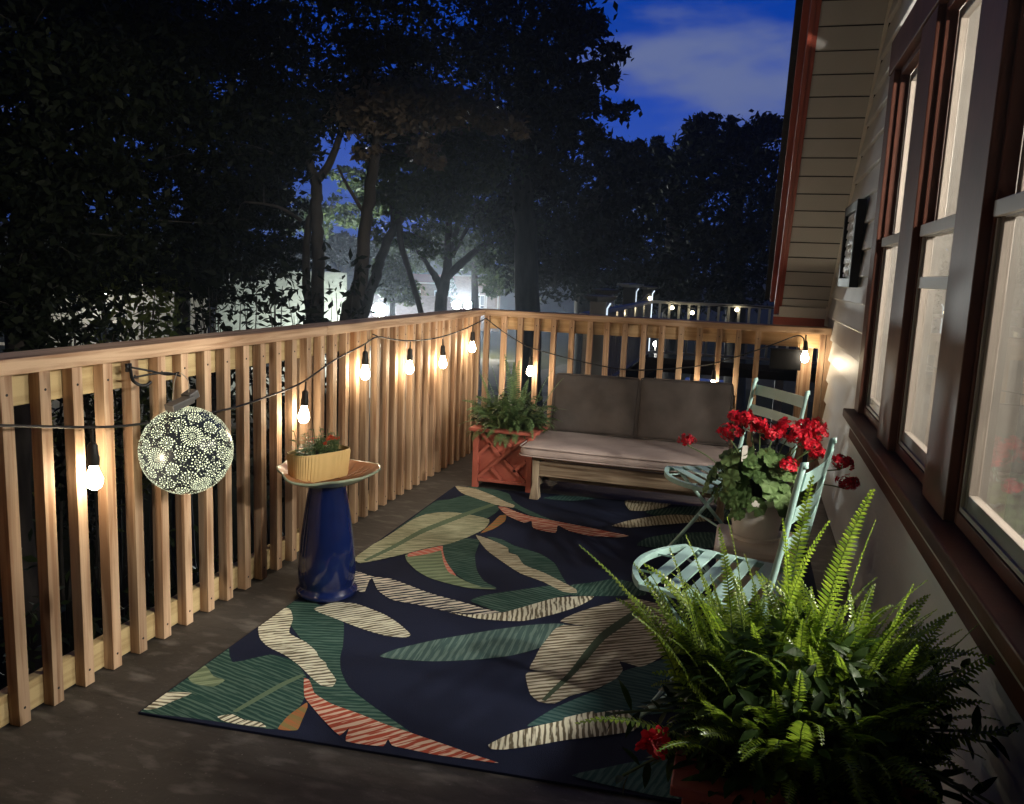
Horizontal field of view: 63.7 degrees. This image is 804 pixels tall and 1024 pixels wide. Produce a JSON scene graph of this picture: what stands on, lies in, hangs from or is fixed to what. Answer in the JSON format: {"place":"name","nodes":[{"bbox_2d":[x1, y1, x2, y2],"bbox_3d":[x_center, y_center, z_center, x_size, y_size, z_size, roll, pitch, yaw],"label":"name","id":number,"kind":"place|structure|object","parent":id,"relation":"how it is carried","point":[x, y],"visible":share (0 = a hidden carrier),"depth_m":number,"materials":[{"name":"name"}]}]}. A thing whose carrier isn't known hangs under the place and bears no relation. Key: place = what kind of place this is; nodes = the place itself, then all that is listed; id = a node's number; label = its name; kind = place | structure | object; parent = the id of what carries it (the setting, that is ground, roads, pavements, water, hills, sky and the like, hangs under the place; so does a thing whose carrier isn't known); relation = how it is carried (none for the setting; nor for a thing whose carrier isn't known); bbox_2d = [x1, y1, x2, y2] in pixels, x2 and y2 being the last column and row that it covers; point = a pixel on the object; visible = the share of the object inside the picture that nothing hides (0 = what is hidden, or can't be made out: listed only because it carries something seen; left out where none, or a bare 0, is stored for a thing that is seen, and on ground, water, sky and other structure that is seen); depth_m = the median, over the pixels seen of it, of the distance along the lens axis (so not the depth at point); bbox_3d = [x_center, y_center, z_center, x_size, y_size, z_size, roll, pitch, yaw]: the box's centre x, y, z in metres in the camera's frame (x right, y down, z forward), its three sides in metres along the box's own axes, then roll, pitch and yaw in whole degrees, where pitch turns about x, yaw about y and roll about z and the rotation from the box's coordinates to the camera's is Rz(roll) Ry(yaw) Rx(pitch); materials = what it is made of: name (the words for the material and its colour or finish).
{"place":"outdoors","nodes":[
{"label":"outdoors","id":0,"kind":"place"},
{"bbox_2d":[0,0,795,275],"label":"sky","id":1,"kind":"structure","parent":0,"point":[725,57],"materials":[{"name":"blue"}]},
{"bbox_2d":[0,297,817,655],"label":"ground","id":2,"kind":"structure","parent":0,"point":[562,353],"depth_m":20.16,"materials":[{"name":"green plant"}]},
{"bbox_2d":[0,528,70,674],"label":"shrub","id":3,"kind":"object","parent":2,"relation":"on","point":[31,558],"visible":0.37,"depth_m":5.46,"materials":[{"name":"green plant"}]},
{"bbox_2d":[4,277,159,654],"bbox_3d":[-3.770,0.656,7.263,1.271,3.965,1.340,5,9,16],"label":"shrub","id":4,"kind":"object","parent":2,"relation":"on","point":[86,338],"visible":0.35,"depth_m":7.15,"materials":[{"name":"green plant"}]},
{"bbox_2d":[0,223,207,425],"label":"white house","id":5,"kind":"structure","parent":2,"relation":"on","point":[55,403],"depth_m":22.79,"materials":[{"name":"paint"}]},
{"bbox_2d":[0,332,4,352],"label":"window","id":6,"kind":"structure","parent":5,"relation":"in","point":[2,345],"depth_m":21.51,"materials":[{"name":"grey"}]},
{"bbox_2d":[91,320,122,343],"bbox_3d":[-11.077,-1.597,22.575,0.800,1.300,0.059,-2,10,-26],"label":"window","id":7,"kind":"structure","parent":5,"relation":"in","point":[114,321],"depth_m":22.54,"materials":[{"name":"grey"}]},
{"bbox_2d":[32,231,176,634],"bbox_3d":[-4.044,0.358,8.145,1.491,4.317,1.256,-1,10,-19],"label":"shrub","id":8,"kind":"object","parent":2,"relation":"on","point":[123,571],"visible":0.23,"depth_m":8.29,"materials":[{"name":"green plant"}]},
{"bbox_2d":[28,554,216,671],"bbox_3d":[-1.750,2.036,5.153,2.486,2.234,1.925,-2,10,-27],"label":"shrub","id":9,"kind":"object","parent":2,"relation":"on","point":[31,664],"visible":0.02,"depth_m":4.87,"materials":[{"name":"green plant"}]},
{"bbox_2d":[0,0,260,689],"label":"tree","id":10,"kind":"object","parent":2,"relation":"on","point":[80,66],"visible":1,"depth_m":5.75,"materials":[{"name":"green plant"}]},
{"bbox_2d":[35,524,237,658],"bbox_3d":[-2.517,1.841,6.388,2.518,2.203,1.806,10,12,39],"label":"shrub","id":11,"kind":"object","parent":2,"relation":"on","point":[172,543],"visible":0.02,"depth_m":6.56,"materials":[{"name":"green plant"}]},
{"bbox_2d":[106,217,212,596],"bbox_3d":[-3.814,0.215,8.887,1.302,4.446,1.526,5,9,16],"label":"shrub","id":12,"kind":"object","parent":2,"relation":"on","point":[158,333],"visible":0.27,"depth_m":8.73,"materials":[{"name":"green plant"}]},
{"bbox_2d":[157,215,260,572],"bbox_3d":[-3.131,0.299,8.605,1.398,4.434,0.953,10,12,41],"label":"shrub","id":13,"kind":"object","parent":2,"relation":"on","point":[199,287],"visible":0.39,"depth_m":8.32,"materials":[{"name":"green plant"}]},
{"bbox_2d":[37,0,408,584],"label":"tree","id":14,"kind":"object","parent":2,"relation":"on","point":[263,28],"visible":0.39,"depth_m":8.36,"materials":[{"name":"green plant"}]},
{"bbox_2d":[214,214,313,543],"bbox_3d":[-2.648,0.283,8.763,1.120,4.460,1.118,2,9,-5],"label":"shrub","id":15,"kind":"object","parent":2,"relation":"on","point":[272,286],"visible":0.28,"depth_m":8.63,"materials":[{"name":"green plant"}]},
{"bbox_2d":[214,270,346,394],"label":"pale house","id":16,"kind":"structure","parent":2,"relation":"on","point":[334,277],"depth_m":31.84,"materials":[{"name":"paint"}]},
{"bbox_2d":[247,251,332,514],"bbox_3d":[-2.266,0.529,8.428,0.854,4.080,1.012,0,9,-13],"label":"shrub","id":17,"kind":"object","parent":2,"relation":"on","point":[308,309],"visible":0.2,"depth_m":8.26,"materials":[{"name":"green plant"}]},
{"bbox_2d":[267,449,358,534],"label":"shrub","id":18,"kind":"object","parent":2,"relation":"on","point":[268,497],"visible":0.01,"depth_m":7.47,"materials":[{"name":"green plant"}]},
{"bbox_2d":[183,0,468,434],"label":"tree","id":19,"kind":"object","parent":2,"relation":"on","point":[296,148],"visible":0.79,"depth_m":8.14,"materials":[{"name":"green plant"}]},
{"bbox_2d":[235,224,421,273],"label":"tree","id":20,"kind":"object","parent":2,"relation":"on","point":[344,242],"visible":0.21,"depth_m":66.39,"materials":[{"name":"green plant"}]},
{"bbox_2d":[312,238,386,494],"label":"shrub","id":21,"kind":"object","parent":2,"relation":"on","point":[346,294],"visible":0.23,"depth_m":8.21,"materials":[{"name":"green plant"}]},
{"bbox_2d":[372,303,385,404],"bbox_3d":[-4.814,-1.432,29.725,0.500,4.250,0.500,5,9,16],"label":"street lamp","id":22,"kind":"object","parent":2,"relation":"on","point":[379,309],"visible":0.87,"depth_m":29.26,"materials":[{"name":"white metal"}]},
{"bbox_2d":[274,163,514,389],"bbox_3d":[-4.264,-4.931,36.291,9.356,9.903,13.268,5,9,16],"label":"tree","id":23,"kind":"object","parent":2,"relation":"on","point":[489,280],"visible":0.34,"depth_m":37.03,"materials":[{"name":"green plant"}]},
{"bbox_2d":[368,253,428,315],"bbox_3d":[-3.994,-1.960,26.737,2.193,5.704,1.736,5,9,16],"label":"tree","id":24,"kind":"object","parent":2,"relation":"on","point":[390,289],"visible":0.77,"depth_m":26.19,"materials":[{"name":"green plant"}]},
{"bbox_2d":[311,57,536,434],"bbox_3d":[-0.986,-0.141,7.954,2.085,5.918,1.474,10,12,39],"label":"tree","id":25,"kind":"object","parent":2,"relation":"on","point":[411,108],"visible":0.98,"depth_m":7.57,"materials":[{"name":"green plant"}]},
{"bbox_2d":[346,113,536,495],"bbox_3d":[-1.049,-1.150,12.680,2.929,6.818,2.455,5,9,16],"label":"tree","id":26,"kind":"object","parent":2,"relation":"on","point":[428,191],"visible":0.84,"depth_m":12.09,"materials":[{"name":"green plant"}]},
{"bbox_2d":[453,301,470,309],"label":"headlight assembly","id":27,"kind":"object","parent":2,"relation":"on","point":[456,304],"visible":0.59,"depth_m":54.36,"materials":[{"name":"white glass"}]},
{"bbox_2d":[402,147,558,311],"bbox_3d":[-0.769,-1.865,17.714,3.356,7.378,3.235,0,9,-14],"label":"tree","id":28,"kind":"object","parent":2,"relation":"on","point":[483,229],"visible":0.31,"depth_m":17.55,"materials":[{"name":"green plant"}]},
{"bbox_2d":[366,0,642,417],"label":"tree","id":29,"kind":"object","parent":2,"relation":"on","point":[572,29],"visible":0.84,"depth_m":14.64,"materials":[{"name":"green plant"}]},
{"bbox_2d":[471,126,687,373],"bbox_3d":[2.047,-3.011,23.293,5.641,9.338,5.611,5,9,16],"label":"tree","id":30,"kind":"object","parent":2,"relation":"on","point":[596,240],"visible":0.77,"depth_m":22.53,"materials":[{"name":"green plant"}]},
{"bbox_2d":[583,295,616,374],"bbox_3d":[0.729,0.945,7.763,0.219,3.879,0.259,-3,10,-29],"label":"deck post","id":31,"kind":"object","parent":2,"relation":"on","point":[599,304],"visible":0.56,"depth_m":7.46,"materials":[{"name":"brown paint"}]},
{"bbox_2d":[592,289,620,306],"bbox_3d":[1.044,0.570,10.146,0.248,3.899,0.248,-3,10,-29],"label":"deck post","id":32,"kind":"object","parent":2,"relation":"on","point":[609,292],"visible":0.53,"depth_m":9.77,"materials":[{"name":"grey paint"}]},
{"bbox_2d":[618,283,643,375],"bbox_3d":[1.623,0.262,12.053,0.262,3.959,0.302,-3,10,-29],"label":"deck post","id":33,"kind":"object","parent":2,"relation":"on","point":[630,290],"visible":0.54,"depth_m":11.70,"materials":[{"name":"brown paint"}]},
{"bbox_2d":[638,286,657,361],"bbox_3d":[2.063,0.121,13.187,0.204,3.919,0.245,-3,10,-29],"label":"deck post","id":34,"kind":"object","parent":2,"relation":"on","point":[648,289],"visible":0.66,"depth_m":12.85,"materials":[{"name":"brown paint"}]},
{"bbox_2d":[653,341,656,357],"bbox_3d":[5.748,-0.910,33.447,0.240,3.120,0.234,5,9,16],"label":"street lamp","id":35,"kind":"object","parent":2,"relation":"on","point":[655,354],"visible":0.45,"depth_m":33.22,"materials":[{"name":"white"}]},
{"bbox_2d":[604,134,770,378],"bbox_3d":[4.451,-3.377,26.109,6.745,9.854,5.356,0,9,-16],"label":"tree","id":36,"kind":"object","parent":2,"relation":"on","point":[657,143],"visible":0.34,"depth_m":25.10,"materials":[{"name":"green plant"}]},
{"bbox_2d":[579,300,818,451],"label":"neighbour deck","id":37,"kind":"structure","parent":2,"relation":"on","point":[643,309],"depth_m":11.93,"materials":[{"name":"grey wood"}]},
{"bbox_2d":[613,293,773,314],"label":"string lights","id":38,"kind":"object","parent":37,"relation":"attached to","point":[691,312],"visible":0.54,"depth_m":12.63,"materials":[{"name":"white glass"}]},
{"bbox_2d":[685,377,723,381],"bbox_3d":[6.816,-0.057,29.444,1.800,1.449,4.328,5,9,16],"label":"parked car","id":39,"kind":"object","parent":2,"relation":"on","point":[700,379],"depth_m":29.53,"materials":[{"name":"blue paint"}]},
{"bbox_2d":[635,109,783,443],"bbox_3d":[6.107,-3.357,24.534,6.708,10.390,6.077,5,9,16],"label":"tree","id":40,"kind":"object","parent":2,"relation":"on","point":[706,148],"visible":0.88,"depth_m":23.68,"materials":[{"name":"green plant"}]},
{"bbox_2d":[0,451,860,803],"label":"deck floor","id":41,"kind":"structure","parent":0,"point":[100,741],"depth_m":2.31,"materials":[{"name":"brown wood"}]},
{"bbox_2d":[0,308,485,727],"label":"deck railing","id":42,"kind":"object","parent":41,"relation":"on","point":[429,394],"visible":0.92,"depth_m":3.08,"materials":[{"name":"brown wood"}]},
{"bbox_2d":[125,363,180,386],"bbox_3d":[-1.168,-0.089,2.692,0.170,0.075,0.049,-3,10,-29],"label":"hanging hook","id":43,"kind":"object","parent":42,"relation":"attached to","point":[128,367],"visible":1,"depth_m":2.67,"materials":[{"name":"black metal"}]},
{"bbox_2d":[138,373,233,493],"bbox_3d":[-1.101,0.106,2.788,0.302,0.415,0.302,5,9,16],"label":"globe lantern","id":44,"kind":"object","parent":43,"relation":"hanging from","point":[184,447],"visible":1,"depth_m":2.69,"materials":[{"name":"grey plastic"}]},
{"bbox_2d":[0,318,808,489],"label":"string lights","id":45,"kind":"object","parent":42,"relation":"hanging from","point":[94,479],"visible":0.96,"depth_m":3.79,"materials":[{"name":"black plastic"}]},
{"bbox_2d":[138,486,820,803],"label":"rug","id":46,"kind":"object","parent":41,"relation":"on","point":[498,631],"visible":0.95,"depth_m":2.94,"materials":[{"name":"fabric"}]},
{"bbox_2d":[276,459,380,602],"bbox_3d":[-0.752,0.522,3.368,0.423,0.548,0.420,5,9,16],"label":"birdbath","id":47,"kind":"object","parent":46,"relation":"on","point":[326,566],"visible":0.81,"depth_m":3.30,"materials":[{"name":"ceramic"}]},
{"bbox_2d":[286,428,350,482],"bbox_3d":[-0.782,0.209,3.342,0.142,0.203,0.274,9,11,35],"label":"flower trough","id":48,"kind":"object","parent":47,"relation":"in","point":[319,459],"visible":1,"depth_m":3.30,"materials":[{"name":"plastic"}]},
{"bbox_2d":[529,395,735,521],"bbox_3d":[0.766,0.254,5.109,1.140,0.656,0.748,5,9,16],"label":"bench glider","id":49,"kind":"object","parent":46,"relation":"on","point":[562,471],"visible":0.32,"depth_m":4.86,"materials":[{"name":"brown wood"}]},
{"bbox_2d":[519,429,730,474],"bbox_3d":[0.702,0.300,5.025,1.219,0.098,0.609,5,9,16],"label":"seat cushion","id":50,"kind":"object","parent":49,"relation":"on","point":[658,455],"visible":0.77,"depth_m":4.86,"materials":[{"name":"beige fabric"}]},
{"bbox_2d":[549,373,639,437],"bbox_3d":[0.538,0.023,5.342,0.559,0.400,0.195,5,9,16],"label":"back cushion","id":51,"kind":"object","parent":50,"relation":"on","point":[602,405],"visible":0.91,"depth_m":5.28,"materials":[{"name":"grey fabric"}]},
{"bbox_2d":[635,378,733,446],"bbox_3d":[1.083,0.062,5.189,0.579,0.404,0.198,5,9,16],"label":"back cushion","id":52,"kind":"object","parent":50,"relation":"on","point":[672,410],"visible":0.9,"depth_m":5.13,"materials":[{"name":"grey fabric"}]},
{"bbox_2d":[632,438,836,718],"bbox_3d":[0.647,0.538,2.550,0.542,0.880,0.449,8,10,30],"label":"bistro chair","id":53,"kind":"object","parent":46,"relation":"on","point":[767,570],"visible":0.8,"depth_m":2.51,"materials":[{"name":"teal metal"}]},
{"bbox_2d":[664,378,809,572],"bbox_3d":[0.986,0.349,3.835,0.542,0.880,0.449,0,9,-14],"label":"bistro chair","id":54,"kind":"object","parent":46,"relation":"on","point":[781,396],"visible":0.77,"depth_m":3.90,"materials":[{"name":"teal metal"}]},
{"bbox_2d":[751,420,778,452],"bbox_3d":[1.175,0.212,3.843,0.130,0.264,0.128,5,9,16],"label":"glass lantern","id":55,"kind":"object","parent":54,"relation":"on","point":[755,436],"visible":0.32,"depth_m":3.79,"materials":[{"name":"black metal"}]},
{"bbox_2d":[714,524,796,615],"bbox_3d":[0.978,0.709,3.352,0.316,0.324,0.316,5,9,16],"label":"plastic stool","id":56,"kind":"object","parent":46,"relation":"on","point":[764,552],"visible":0.22,"depth_m":3.21,"materials":[{"name":"plastic"}]},
{"bbox_2d":[677,408,859,543],"bbox_3d":[1.007,0.294,3.280,0.655,0.520,0.374,10,12,41],"label":"geranium pot","id":57,"kind":"object","parent":56,"relation":"on","point":[758,504],"visible":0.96,"depth_m":3.23,"materials":[{"name":"plant"}]},
{"bbox_2d":[456,355,564,492],"bbox_3d":[0.011,0.118,5.266,0.643,0.829,0.633,-4,11,-37],"label":"red planter","id":58,"kind":"object","parent":41,"relation":"on","point":[504,428],"visible":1,"depth_m":5.14,"materials":[{"name":"pink paint"}]},
{"bbox_2d":[480,309,831,482],"bbox_3d":[0.962,0.073,6.013,2.461,1.366,0.140,5,9,16],"label":"deck railing","id":59,"kind":"object","parent":41,"relation":"on","point":[738,334],"visible":0.52,"depth_m":5.86,"materials":[{"name":"brown wood"}]},
{"bbox_2d":[769,347,802,370],"bbox_3d":[1.861,-0.292,5.612,0.217,0.142,0.042,5,9,16],"label":"railing box","id":60,"kind":"object","parent":59,"relation":"attached to","point":[785,358],"visible":0.93,"depth_m":5.59,"materials":[{"name":"black metal"}]},
{"bbox_2d":[575,475,1020,803],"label":"potted fern","id":61,"kind":"object","parent":41,"relation":"on","point":[816,710],"visible":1,"depth_m":1.60,"materials":[{"name":"green plant"}]},
{"bbox_2d":[448,278,457,309],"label":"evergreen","id":62,"kind":"object","parent":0,"point":[454,292],"visible":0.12,"depth_m":69.79,"materials":[{"name":"green plant"}]},
{"bbox_2d":[409,274,499,330],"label":"brick house","id":63,"kind":"structure","parent":0,"point":[462,283],"depth_m":78.74,"materials":[{"name":"paint"}]},
{"bbox_2d":[479,295,484,308],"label":"window","id":64,"kind":"structure","parent":63,"relation":"in","point":[482,297],"depth_m":79.08,"materials":[{"name":"grey"}]},
{"bbox_2d":[231,390,777,454],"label":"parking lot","id":65,"kind":"structure","parent":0,"point":[233,425],"depth_m":24.61,"materials":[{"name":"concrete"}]},
{"bbox_2d":[368,294,451,397],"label":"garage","id":66,"kind":"structure","parent":65,"relation":"on","point":[428,304],"depth_m":34.65,"materials":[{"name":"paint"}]},
{"bbox_2d":[244,243,778,323],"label":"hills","id":67,"kind":"structure","parent":0,"point":[507,302],"depth_m":121.48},
{"bbox_2d":[480,358,813,401],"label":"street","id":68,"kind":"structure","parent":0,"point":[788,386],"depth_m":47.45,"materials":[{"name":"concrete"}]},
{"bbox_2d":[765,0,1023,803],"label":"house","id":69,"kind":"structure","parent":0,"point":[905,118],"depth_m":2.81,"materials":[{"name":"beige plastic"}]},
{"bbox_2d":[838,199,866,287],"bbox_3d":[1.883,-0.867,4.577,0.047,0.455,0.600,5,9,16],"label":"wall plaque","id":70,"kind":"object","parent":69,"relation":"attached to","point":[852,241],"depth_m":4.33,"materials":[{"name":"black metal"}]},
{"bbox_2d":[864,42,920,428],"bbox_3d":[1.616,-0.656,3.434,0.067,1.535,0.616,5,9,16],"label":"window","id":71,"kind":"structure","parent":69,"relation":"in","point":[890,239],"depth_m":3.66,"materials":[{"name":"glass"}]},
{"bbox_2d":[895,0,981,483],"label":"window","id":72,"kind":"structure","parent":69,"relation":"in","point":[909,448],"depth_m":2.79,"materials":[{"name":"grey wood"}]},
{"bbox_2d":[954,0,1023,604],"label":"window","id":73,"kind":"structure","parent":69,"relation":"in","point":[994,539],"depth_m":1.97,"materials":[{"name":"grey wood"}]}
]}

